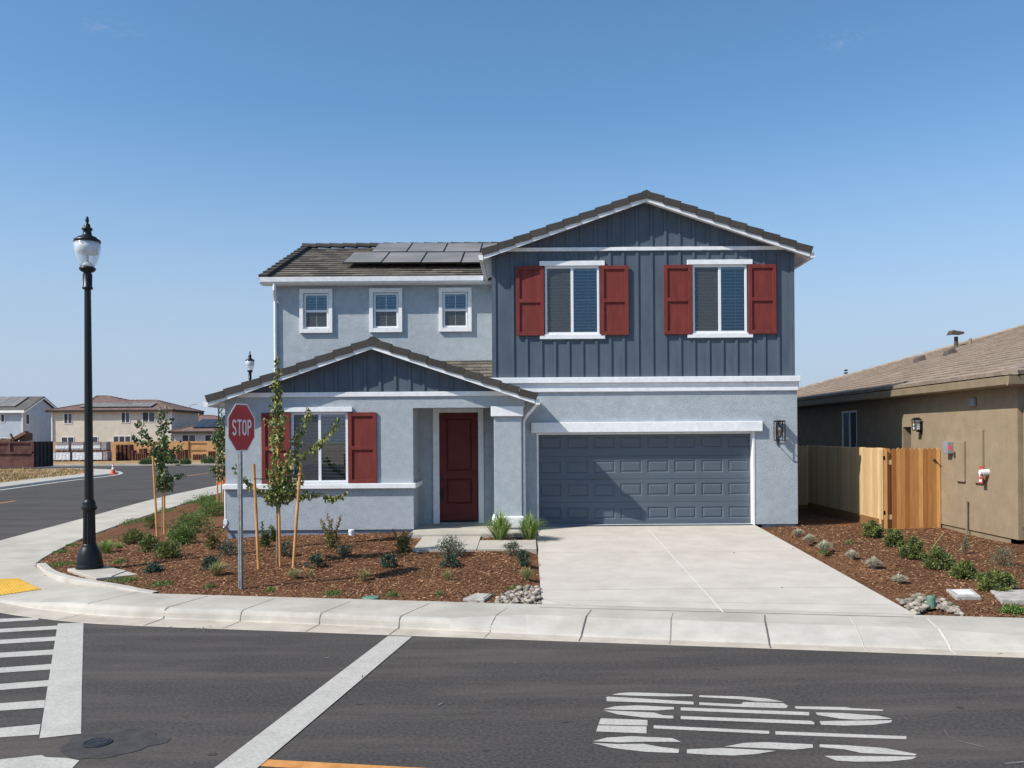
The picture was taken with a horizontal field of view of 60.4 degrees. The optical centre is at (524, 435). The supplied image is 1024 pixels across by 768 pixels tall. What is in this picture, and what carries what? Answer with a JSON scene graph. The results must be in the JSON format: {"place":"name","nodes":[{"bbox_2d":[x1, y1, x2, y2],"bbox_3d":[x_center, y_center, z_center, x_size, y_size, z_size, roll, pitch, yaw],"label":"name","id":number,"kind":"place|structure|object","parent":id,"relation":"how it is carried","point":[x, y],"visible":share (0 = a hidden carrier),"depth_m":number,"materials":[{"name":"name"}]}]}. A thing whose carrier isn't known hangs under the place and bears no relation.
{"place":"outdoors","nodes":[
{"label":"outdoors","id":0,"kind":"place"},
{"bbox_2d":[0,396,56,440],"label":"grey house","id":1,"kind":"structure","parent":0,"point":[19,414],"depth_m":111.73,"materials":[{"name":"paint"}]},
{"bbox_2d":[0,467,93,482],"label":"dry field","id":2,"kind":"structure","parent":0,"point":[39,471],"depth_m":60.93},
{"bbox_2d":[0,441,52,467],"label":"dumpster","id":3,"kind":"object","parent":2,"relation":"on","point":[23,454],"visible":1,"depth_m":68.00,"materials":[{"name":"metal"}]},
{"bbox_2d":[0,431,32,441],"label":"scrap wood","id":4,"kind":"object","parent":3,"relation":"in","point":[25,436],"visible":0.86,"depth_m":68.70,"materials":[{"name":"wood"}]},
{"bbox_2d":[0,468,110,485],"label":"pavement","id":5,"kind":"structure","parent":0,"point":[99,471],"depth_m":52.86,"materials":[{"name":"concrete"}]},
{"bbox_2d":[45,395,204,441],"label":"beige house","id":6,"kind":"structure","parent":0,"point":[115,419],"depth_m":104.00,"materials":[{"name":"paint"}]},
{"bbox_2d":[113,436,130,441],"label":"window","id":7,"kind":"structure","parent":6,"relation":"in","point":[115,438],"depth_m":103.96,"materials":[{"name":"glass"}]},
{"bbox_2d":[121,412,129,422],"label":"window","id":8,"kind":"structure","parent":6,"relation":"in","point":[125,416],"depth_m":103.96,"materials":[{"name":"glass"}]},
{"bbox_2d":[142,412,154,421],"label":"window","id":9,"kind":"structure","parent":6,"relation":"in","point":[146,416],"depth_m":103.96,"materials":[{"name":"glass"}]},
{"bbox_2d":[53,459,215,464],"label":"bare lot","id":10,"kind":"structure","parent":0,"point":[114,461],"depth_m":85.21,"materials":[{"name":"soil"}]},
{"bbox_2d":[55,452,72,460],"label":"tile pallet","id":11,"kind":"object","parent":10,"relation":"on","point":[63,456],"visible":0.92,"depth_m":89.50,"materials":[{"name":"plastic"}]},
{"bbox_2d":[55,442,71,451],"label":"tile pallet","id":12,"kind":"object","parent":11,"relation":"on","point":[62,446],"visible":0.89,"depth_m":89.52,"materials":[{"name":"grey wood"}]},
{"bbox_2d":[72,451,83,460],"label":"tile pallet","id":13,"kind":"object","parent":10,"relation":"on","point":[78,455],"visible":0.55,"depth_m":89.50,"materials":[{"name":"white wood"}]},
{"bbox_2d":[71,442,83,451],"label":"tile pallet","id":14,"kind":"object","parent":13,"relation":"on","point":[77,446],"visible":0.78,"depth_m":89.50,"materials":[{"name":"grey wood"}]},
{"bbox_2d":[93,451,105,460],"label":"tile pallet","id":15,"kind":"object","parent":10,"relation":"on","point":[97,456],"visible":0.72,"depth_m":89.50,"materials":[{"name":"plastic"}]},
{"bbox_2d":[53,441,224,459],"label":"lot fence","id":16,"kind":"object","parent":10,"relation":"on","point":[198,447],"visible":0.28,"depth_m":95.98,"materials":[{"name":"wood"}]},
{"bbox_2d":[135,453,149,460],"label":"pallet stack","id":17,"kind":"object","parent":10,"relation":"on","point":[138,456],"visible":0.71,"depth_m":90.52,"materials":[{"name":"brown wood"}]},
{"bbox_2d":[167,419,224,440],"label":"bungalow","id":18,"kind":"object","parent":10,"relation":"on","point":[202,430],"visible":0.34,"depth_m":101.00,"materials":[{"name":"paint"}]},
{"bbox_2d":[413,536,536,553],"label":"entry walk","id":19,"kind":"structure","parent":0,"point":[429,543],"depth_m":17.09,"materials":[{"name":"concrete"}]},
{"bbox_2d":[0,465,1023,767],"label":"road","id":20,"kind":"structure","parent":0,"point":[196,697],"depth_m":8.47,"materials":[{"name":"asphalt"}]},
{"bbox_2d":[0,618,82,767],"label":"crosswalk marking","id":21,"kind":"object","parent":20,"relation":"on","point":[62,702],"visible":1,"depth_m":8.78,"materials":[{"name":"paint"}]},
{"bbox_2d":[0,470,122,489],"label":"kerb","id":22,"kind":"structure","parent":20,"relation":"on","point":[5,487],"depth_m":49.60,"materials":[{"name":"concrete"}]},
{"bbox_2d":[37,563,157,592],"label":"kerb","id":23,"kind":"structure","parent":20,"relation":"on","point":[47,570],"depth_m":14.29,"materials":[{"name":"concrete"}]},
{"bbox_2d":[60,727,170,758],"bbox_3d":[-3.395,2.520,7.225,0.724,0.001,0.729,0,0,41],"label":"asphalt patch","id":24,"kind":"object","parent":20,"relation":"on","point":[128,740],"visible":1,"depth_m":7.20,"materials":[{"name":"asphalt"}]},
{"bbox_2d":[82,737,112,747],"bbox_3d":[-3.500,2.514,7.205,0.230,0.012,0.230,0,0,0],"label":"valve cover","id":25,"kind":"object","parent":24,"relation":"on","point":[97,742],"visible":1,"depth_m":7.19,"materials":[{"name":"metal"}]},
{"bbox_2d":[2,473,416,767],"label":"line","id":26,"kind":"object","parent":20,"relation":"on","point":[285,763],"visible":0.78,"depth_m":6.68,"materials":[{"name":"paint"}]},
{"bbox_2d":[215,636,410,767],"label":"stop line","id":27,"kind":"object","parent":20,"relation":"on","point":[258,750],"visible":1,"depth_m":8.01,"materials":[{"name":"paint"}]},
{"bbox_2d":[0,501,1023,651],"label":"kerb","id":28,"kind":"structure","parent":20,"relation":"on","point":[824,635],"depth_m":11.03,"materials":[{"name":"concrete"}]},
{"bbox_2d":[0,502,1023,657],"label":"road gutter","id":29,"kind":"object","parent":20,"relation":"on","point":[5,608],"visible":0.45,"depth_m":11.19,"materials":[{"name":"concrete"}]},
{"bbox_2d":[595,692,915,761],"bbox_3d":[1.904,2.483,7.578,2.542,0.001,1.600,0,0,9],"label":"road lettering","id":30,"kind":"object","parent":20,"relation":"on","point":[606,723],"visible":1,"depth_m":7.52},
{"bbox_2d":[0,485,1023,634],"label":"pavement","id":31,"kind":"structure","parent":0,"point":[30,551],"depth_m":12.29,"materials":[{"name":"concrete"}]},
{"bbox_2d":[0,578,40,594],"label":"tactile paving","id":32,"kind":"structure","parent":31,"relation":"on","point":[12,585],"depth_m":14.41,"materials":[{"name":"plastic"}]},
{"bbox_2d":[17,558,770,647],"bbox_3d":[-4.275,2.448,12.963,15.258,0.148,3.380,0,0,25],"label":"pavement joint","id":33,"kind":"object","parent":31,"relation":"on","point":[490,627],"visible":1,"depth_m":11.38,"materials":[{"name":"concrete"}]},
{"bbox_2d":[0,0,1023,416],"label":"sky","id":34,"kind":"structure","parent":0,"point":[202,143],"materials":[{"name":"blue"}]},
{"bbox_2d":[35,494,1023,617],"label":"planting bed","id":35,"kind":"object","parent":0,"point":[807,516],"visible":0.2,"depth_m":15.06,"materials":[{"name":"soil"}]},
{"bbox_2d":[67,566,137,580],"bbox_3d":[-7.321,2.394,15.235,0.653,0.075,1.569,0,0,-44],"label":"lamp footing","id":36,"kind":"object","parent":35,"relation":"on","point":[94,574],"visible":0.73,"depth_m":15.00,"materials":[{"name":"concrete"}]},
{"bbox_2d":[73,216,103,569],"bbox_3d":[-7.749,-0.765,15.623,0.456,6.244,0.456,0,0,0],"label":"street lamp","id":37,"kind":"object","parent":36,"relation":"on","point":[89,554],"visible":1,"depth_m":15.56,"materials":[{"name":"black metal"}]},
{"bbox_2d":[98,538,117,552],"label":"grass tuft","id":38,"kind":"object","parent":35,"relation":"on","point":[106,547],"visible":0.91,"depth_m":17.80,"materials":[{"name":"plant"}]},
{"bbox_2d":[104,576,139,583],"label":"ground cover","id":39,"kind":"object","parent":35,"relation":"on","point":[123,579],"visible":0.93,"depth_m":14.40,"materials":[{"name":"green plant"}]},
{"bbox_2d":[118,526,146,544],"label":"shrub","id":40,"kind":"object","parent":35,"relation":"on","point":[133,536],"visible":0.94,"depth_m":18.95,"materials":[{"name":"green plant"}]},
{"bbox_2d":[137,531,159,552],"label":"shrub","id":41,"kind":"object","parent":35,"relation":"on","point":[148,543],"visible":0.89,"depth_m":17.41,"materials":[{"name":"green plant"}]},
{"bbox_2d":[143,514,155,528],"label":"shrub","id":42,"kind":"object","parent":35,"relation":"on","point":[151,519],"visible":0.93,"depth_m":22.31,"materials":[{"name":"green plant"}]},
{"bbox_2d":[141,561,165,573],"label":"shrub","id":43,"kind":"object","parent":35,"relation":"on","point":[152,567],"visible":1,"depth_m":15.11,"materials":[{"name":"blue plant"}]},
{"bbox_2d":[152,456,157,535],"bbox_3d":[-8.568,1.471,20.403,0.174,1.965,0.054,0,0,24],"label":"tree stake","id":44,"kind":"object","parent":35,"relation":"on","point":[155,498],"visible":0.79,"depth_m":20.39,"materials":[{"name":"wood"}]},
{"bbox_2d":[131,406,186,533],"bbox_3d":[-8.800,0.831,21.083,1.236,3.077,0.577,0,0,11],"label":"young tree","id":45,"kind":"object","parent":35,"relation":"on","point":[164,442],"visible":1,"depth_m":21.02,"materials":[{"name":"green plant"}]},
{"bbox_2d":[147,580,175,586],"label":"ground cover","id":46,"kind":"object","parent":35,"relation":"on","point":[159,582],"visible":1,"depth_m":14.04,"materials":[{"name":"green plant"}]},
{"bbox_2d":[163,448,165,533],"bbox_3d":[-8.627,1.386,21.050,0.053,2.160,0.107,0,0,-23],"label":"tree stake","id":47,"kind":"object","parent":35,"relation":"on","point":[164,521],"visible":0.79,"depth_m":21.02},
{"bbox_2d":[151,538,182,559],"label":"shrub","id":48,"kind":"object","parent":35,"relation":"on","point":[169,548],"visible":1,"depth_m":16.51,"materials":[{"name":"green plant"}]},
{"bbox_2d":[165,523,197,544],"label":"shrub","id":49,"kind":"object","parent":35,"relation":"on","point":[176,534],"visible":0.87,"depth_m":18.51,"materials":[{"name":"green plant"}]},
{"bbox_2d":[165,508,215,533],"bbox_3d":[-7.871,2.030,20.728,1.035,0.620,1.103,0,0,29],"label":"shrub","id":50,"kind":"object","parent":35,"relation":"on","point":[195,518],"visible":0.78,"depth_m":20.64,"materials":[{"name":"green plant"}]},
{"bbox_2d":[189,491,222,504],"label":"shrub","id":51,"kind":"object","parent":35,"relation":"on","point":[204,497],"visible":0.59,"depth_m":30.36,"materials":[{"name":"green plant"}]},
{"bbox_2d":[196,499,223,516],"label":"shrub","id":52,"kind":"object","parent":35,"relation":"on","point":[208,507],"visible":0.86,"depth_m":25.36,"materials":[{"name":"green plant"}]},
{"bbox_2d":[201,555,219,569],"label":"shrub","id":53,"kind":"object","parent":35,"relation":"on","point":[209,561],"visible":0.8,"depth_m":15.13,"materials":[{"name":"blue plant"}]},
{"bbox_2d":[201,521,226,549],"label":"shrub","id":54,"kind":"object","parent":35,"relation":"on","point":[211,538],"visible":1,"depth_m":17.50,"materials":[{"name":"green plant"}]},
{"bbox_2d":[209,408,224,505],"bbox_3d":[-10.166,0.648,29.413,0.758,3.417,0.663,0,0,0],"label":"young tree","id":55,"kind":"object","parent":35,"relation":"on","point":[219,438],"visible":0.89,"depth_m":29.31,"materials":[{"name":"green plant"}]},
{"bbox_2d":[209,560,230,575],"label":"grass tuft","id":56,"kind":"object","parent":35,"relation":"on","point":[216,569],"visible":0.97,"depth_m":14.62,"materials":[{"name":"plant"}]},
{"bbox_2d":[216,539,237,555],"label":"shrub","id":57,"kind":"object","parent":35,"relation":"on","point":[227,546],"visible":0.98,"depth_m":16.55,"materials":[{"name":"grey plant"}]},
{"bbox_2d":[228,403,254,589],"bbox_3d":[-4.373,0.967,13.544,0.072,2.904,0.734,0,0,15],"label":"stop sign","id":58,"kind":"object","parent":35,"relation":"on","point":[241,427],"visible":0.98,"depth_m":13.52,"materials":[{"name":"metal"}]},
{"bbox_2d":[252,464,274,568],"bbox_3d":[-4.503,1.457,15.293,0.423,1.922,0.143,0,0,-33],"label":"tree stake","id":59,"kind":"object","parent":35,"relation":"on","point":[256,517],"visible":0.87,"depth_m":15.19,"materials":[{"name":"wood"}]},
{"bbox_2d":[259,521,271,547],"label":"shrub","id":60,"kind":"object","parent":35,"relation":"on","point":[265,541],"visible":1,"depth_m":17.44,"materials":[{"name":"green plant"}]},
{"bbox_2d":[276,412,280,565],"bbox_3d":[-4.324,0.984,15.465,0.114,2.870,0.043,0,0,44],"label":"tree stake","id":61,"kind":"object","parent":35,"relation":"on","point":[279,527],"visible":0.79,"depth_m":15.44,"materials":[{"name":"wood"}]},
{"bbox_2d":[275,540,297,556],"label":"shrub","id":62,"kind":"object","parent":35,"relation":"on","point":[284,551],"visible":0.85,"depth_m":16.30,"materials":[{"name":"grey plant"}]},
{"bbox_2d":[232,356,347,565],"bbox_3d":[-4.144,0.454,15.471,2.109,3.702,0.619,0,0,0],"label":"young tree","id":63,"kind":"object","parent":35,"relation":"on","point":[286,494],"visible":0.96,"depth_m":15.44,"materials":[{"name":"green plant"}]},
{"bbox_2d":[278,463,301,567],"bbox_3d":[-4.129,1.450,15.336,0.518,1.921,0.137,0,0,15],"label":"tree stake","id":64,"kind":"object","parent":35,"relation":"on","point":[296,516],"visible":0.87,"depth_m":15.27,"materials":[{"name":"wood"}]},
{"bbox_2d":[304,553,326,567],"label":"shrub","id":65,"kind":"object","parent":35,"relation":"on","point":[316,560],"visible":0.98,"depth_m":15.16,"materials":[{"name":"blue plant"}]},
{"bbox_2d":[320,513,341,547],"bbox_3d":[-3.778,1.872,17.060,0.463,0.715,0.450,0,0,28],"label":"shrub","id":66,"kind":"object","parent":35,"relation":"on","point":[330,540],"visible":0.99,"depth_m":17.04,"materials":[{"name":"green plant"}]},
{"bbox_2d":[335,544,352,556],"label":"shrub","id":67,"kind":"object","parent":35,"relation":"on","point":[341,550],"visible":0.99,"depth_m":16.18,"materials":[{"name":"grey plant"}]},
{"bbox_2d":[379,553,398,567],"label":"shrub","id":68,"kind":"object","parent":35,"relation":"on","point":[385,563],"visible":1,"depth_m":15.06,"materials":[{"name":"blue plant"}]},
{"bbox_2d":[392,528,412,552],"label":"shrub","id":69,"kind":"object","parent":35,"relation":"on","point":[403,543],"visible":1,"depth_m":16.51,"materials":[{"name":"green plant"}]},
{"bbox_2d":[433,534,466,556],"bbox_3d":[-1.373,2.028,16.110,0.626,0.461,0.646,0,0,0],"label":"shrub","id":70,"kind":"object","parent":35,"relation":"on","point":[449,551],"visible":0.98,"depth_m":16.07,"materials":[{"name":"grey plant"}]},
{"bbox_2d":[439,554,461,567],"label":"shrub","id":71,"kind":"object","parent":35,"relation":"on","point":[452,558],"visible":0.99,"depth_m":15.05,"materials":[{"name":"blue plant"}]},
{"bbox_2d":[463,593,492,602],"bbox_3d":[-0.672,2.369,12.689,0.322,0.119,0.433,0,0,14],"label":"utility box","id":72,"kind":"object","parent":35,"relation":"on","point":[480,597],"visible":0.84,"depth_m":12.52,"materials":[{"name":"concrete"}]},
{"bbox_2d":[473,507,519,539],"bbox_3d":[-0.534,1.766,17.849,1.245,0.692,1.250,0,0,0],"label":"grass tuft","id":73,"kind":"object","parent":35,"relation":"on","point":[499,528],"visible":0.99,"depth_m":17.74,"materials":[{"name":"plant"}]},
{"bbox_2d":[203,190,814,538],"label":"house","id":74,"kind":"structure","parent":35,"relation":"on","point":[629,360],"depth_m":19.73,"materials":[{"name":"paint"}]},
{"bbox_2d":[304,294,328,328],"bbox_3d":[-5.304,-3.151,22.542,0.610,0.889,0.305,0,0,0],"label":"window","id":75,"kind":"structure","parent":74,"relation":"in","point":[317,304],"depth_m":22.48,"materials":[{"name":"glass"}]},
{"bbox_2d":[291,412,347,482],"bbox_3d":[-4.432,0.266,19.157,1.223,1.527,0.275,0,0,0],"label":"window","id":76,"kind":"structure","parent":74,"relation":"in","point":[330,465],"depth_m":19.13,"materials":[{"name":"glass"}]},
{"bbox_2d":[374,293,397,327],"bbox_3d":[-3.530,-3.168,22.542,0.610,0.889,0.305,0,0,0],"label":"window","id":77,"kind":"structure","parent":74,"relation":"in","point":[385,304],"depth_m":22.49,"materials":[{"name":"glass"}]},
{"bbox_2d":[443,293,466,326],"bbox_3d":[-1.768,-3.184,22.542,0.610,0.889,0.305,0,0,0],"label":"window","id":78,"kind":"structure","parent":74,"relation":"in","point":[454,304],"depth_m":22.50,"materials":[{"name":"glass"}]},
{"bbox_2d":[439,412,478,519],"bbox_3d":[-1.516,0.719,20.249,0.898,2.484,0.113,0,0,0],"label":"front door","id":79,"kind":"structure","parent":74,"relation":"in","point":[458,432],"depth_m":20.29,"materials":[{"name":"wood"}]},
{"bbox_2d":[409,524,536,539],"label":"porch floor","id":80,"kind":"structure","parent":74,"relation":"attached to","point":[420,530],"depth_m":18.68,"materials":[{"name":"concrete"}]},
{"bbox_2d":[545,266,599,334],"bbox_3d":[1.062,-3.015,19.872,1.220,1.547,0.307,0,0,0],"label":"window","id":81,"kind":"structure","parent":74,"relation":"in","point":[571,292],"depth_m":19.84,"materials":[{"name":"glass"}]},
{"bbox_2d":[538,432,750,524],"bbox_3d":[2.712,0.984,19.955,4.890,2.095,0.050,0,0,0],"label":"garage door","id":82,"kind":"structure","parent":74,"relation":"in","point":[595,478],"depth_m":19.93,"materials":[{"name":"paint"}]},
{"bbox_2d":[692,265,746,332],"bbox_3d":[4.369,-3.044,19.872,1.220,1.547,0.307,0,0,0],"label":"window","id":83,"kind":"structure","parent":74,"relation":"in","point":[719,294],"depth_m":19.83,"materials":[{"name":"glass"}]},
{"bbox_2d":[503,538,521,555],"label":"shrub","id":84,"kind":"object","parent":35,"relation":"on","point":[511,546],"visible":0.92,"depth_m":15.95,"materials":[{"name":"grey plant"}]},
{"bbox_2d":[514,549,531,566],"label":"shrub","id":85,"kind":"object","parent":35,"relation":"on","point":[523,554],"visible":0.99,"depth_m":14.99,"materials":[{"name":"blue plant"}]},
{"bbox_2d":[517,565,533,580],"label":"grass tuft","id":86,"kind":"object","parent":35,"relation":"on","point":[527,573],"visible":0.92,"depth_m":13.91,"materials":[{"name":"plant"}]},
{"bbox_2d":[511,512,550,539],"bbox_3d":[0.092,1.778,17.826,1.084,0.693,1.116,0,0,0],"label":"grass tuft","id":87,"kind":"object","parent":35,"relation":"on","point":[529,528],"visible":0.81,"depth_m":17.73,"materials":[{"name":"plant"}]},
{"bbox_2d":[797,445,807,508],"bbox_3d":[6.992,1.266,24.335,1.827,1.971,0.070,0,0,0],"label":"wooden fence","id":88,"kind":"object","parent":35,"relation":"on","point":[802,454],"visible":0.16,"depth_m":24.30,"materials":[{"name":"wood"}]},
{"bbox_2d":[815,539,834,552],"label":"grass tuft","id":89,"kind":"object","parent":35,"relation":"on","point":[824,545],"visible":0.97,"depth_m":15.82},
{"bbox_2d":[808,445,885,527],"bbox_3d":[7.874,1.310,21.785,0.130,2.071,5.070,0,0,0],"label":"wooden fence","id":90,"kind":"object","parent":35,"relation":"on","point":[843,482],"visible":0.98,"depth_m":21.47,"materials":[{"name":"wood"}]},
{"bbox_2d":[879,448,941,528],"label":"wooden gate","id":91,"kind":"structure","parent":90,"relation":"attached to","point":[916,493],"depth_m":19.25,"materials":[{"name":"wood"}]},
{"bbox_2d":[860,520,885,537],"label":"shrub","id":92,"kind":"object","parent":35,"relation":"on","point":[869,531],"visible":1,"depth_m":17.57,"materials":[{"name":"green plant"}]},
{"bbox_2d":[865,556,882,568],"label":"grass tuft","id":93,"kind":"object","parent":35,"relation":"on","point":[873,563],"visible":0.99,"depth_m":14.36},
{"bbox_2d":[882,528,904,546],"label":"shrub","id":94,"kind":"object","parent":35,"relation":"on","point":[893,538],"visible":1,"depth_m":16.25,"materials":[{"name":"green plant"}]},
{"bbox_2d":[897,534,926,559],"bbox_3d":[6.667,1.926,15.115,0.527,0.462,0.567,0,0,0],"label":"shrub","id":95,"kind":"object","parent":35,"relation":"on","point":[913,549],"visible":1,"depth_m":15.07,"materials":[{"name":"green plant"}]},
{"bbox_2d":[927,595,935,608],"bbox_3d":[5.430,2.224,11.759,0.110,0.170,0.107,0,0,0],"label":"drain cap","id":96,"kind":"object","parent":35,"relation":"on","point":[931,601],"visible":0.98,"depth_m":11.71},
{"bbox_2d":[921,545,958,569],"bbox_3d":[6.750,1.998,14.313,0.620,0.434,0.490,0,0,-32],"label":"shrub","id":97,"kind":"object","parent":35,"relation":"on","point":[941,559],"visible":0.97,"depth_m":14.25,"materials":[{"name":"green plant"}]},
{"bbox_2d":[946,560,978,579],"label":"shrub","id":98,"kind":"object","parent":35,"relation":"on","point":[963,569],"visible":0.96,"depth_m":13.51,"materials":[{"name":"green plant"}]},
{"bbox_2d":[946,589,980,599],"bbox_3d":[6.185,2.261,12.384,0.371,0.119,0.663,0,0,13],"label":"utility box","id":99,"kind":"object","parent":35,"relation":"on","point":[964,594],"visible":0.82,"depth_m":12.22,"materials":[{"name":"concrete"}]},
{"bbox_2d":[975,567,1018,591],"bbox_3d":[6.822,2.099,12.706,0.580,0.369,0.640,0,0,26],"label":"shrub","id":100,"kind":"object","parent":35,"relation":"on","point":[995,581],"visible":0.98,"depth_m":12.62,"materials":[{"name":"green plant"}]},
{"bbox_2d":[985,545,1019,566],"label":"shrub","id":101,"kind":"object","parent":35,"relation":"on","point":[1001,562],"visible":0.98,"depth_m":14.33,"materials":[{"name":"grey plant"}]},
{"bbox_2d":[990,589,1023,604],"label":"utility slab","id":102,"kind":"structure","parent":35,"relation":"on","point":[1012,596],"depth_m":12.06,"materials":[{"name":"concrete"}]},
{"bbox_2d":[997,602,1023,615],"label":"ground cover","id":103,"kind":"object","parent":35,"relation":"on","point":[1017,609],"visible":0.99,"depth_m":11.41,"materials":[{"name":"green plant"}]},
{"bbox_2d":[537,524,914,614],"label":"driveway","id":104,"kind":"structure","parent":0,"point":[732,566],"depth_m":14.33,"materials":[{"name":"concrete"}]},
{"bbox_2d":[536,540,899,616],"bbox_3d":[1.206,2.227,13.514,3.408,0.228,8.127,0,0,-35],"label":"driveway joint","id":105,"kind":"object","parent":104,"relation":"on","point":[709,611],"visible":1,"depth_m":11.63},
{"label":"ground","id":106,"kind":"structure","parent":0,"visible":0},
{"bbox_2d":[53,463,219,465],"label":"kerb","id":107,"kind":"structure","parent":106,"relation":"on","point":[128,464],"depth_m":79.00,"materials":[{"name":"concrete"}]},
{"bbox_2d":[245,351,254,379],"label":"street lamp","id":108,"kind":"object","parent":106,"relation":"on","point":[249,361],"visible":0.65,"depth_m":40.93,"materials":[{"name":"black metal"}]},
{"bbox_2d":[797,324,1023,544],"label":"neighbour house","id":109,"kind":"structure","parent":106,"relation":"on","point":[960,405],"depth_m":19.12,"materials":[{"name":"paint"}]},
{"bbox_2d":[842,410,856,446],"bbox_3d":[9.130,-0.063,24.681,0.060,1.237,1.143,0,0,0],"label":"window","id":110,"kind":"structure","parent":109,"relation":"in","point":[849,418],"depth_m":24.67,"materials":[{"name":"glass"}]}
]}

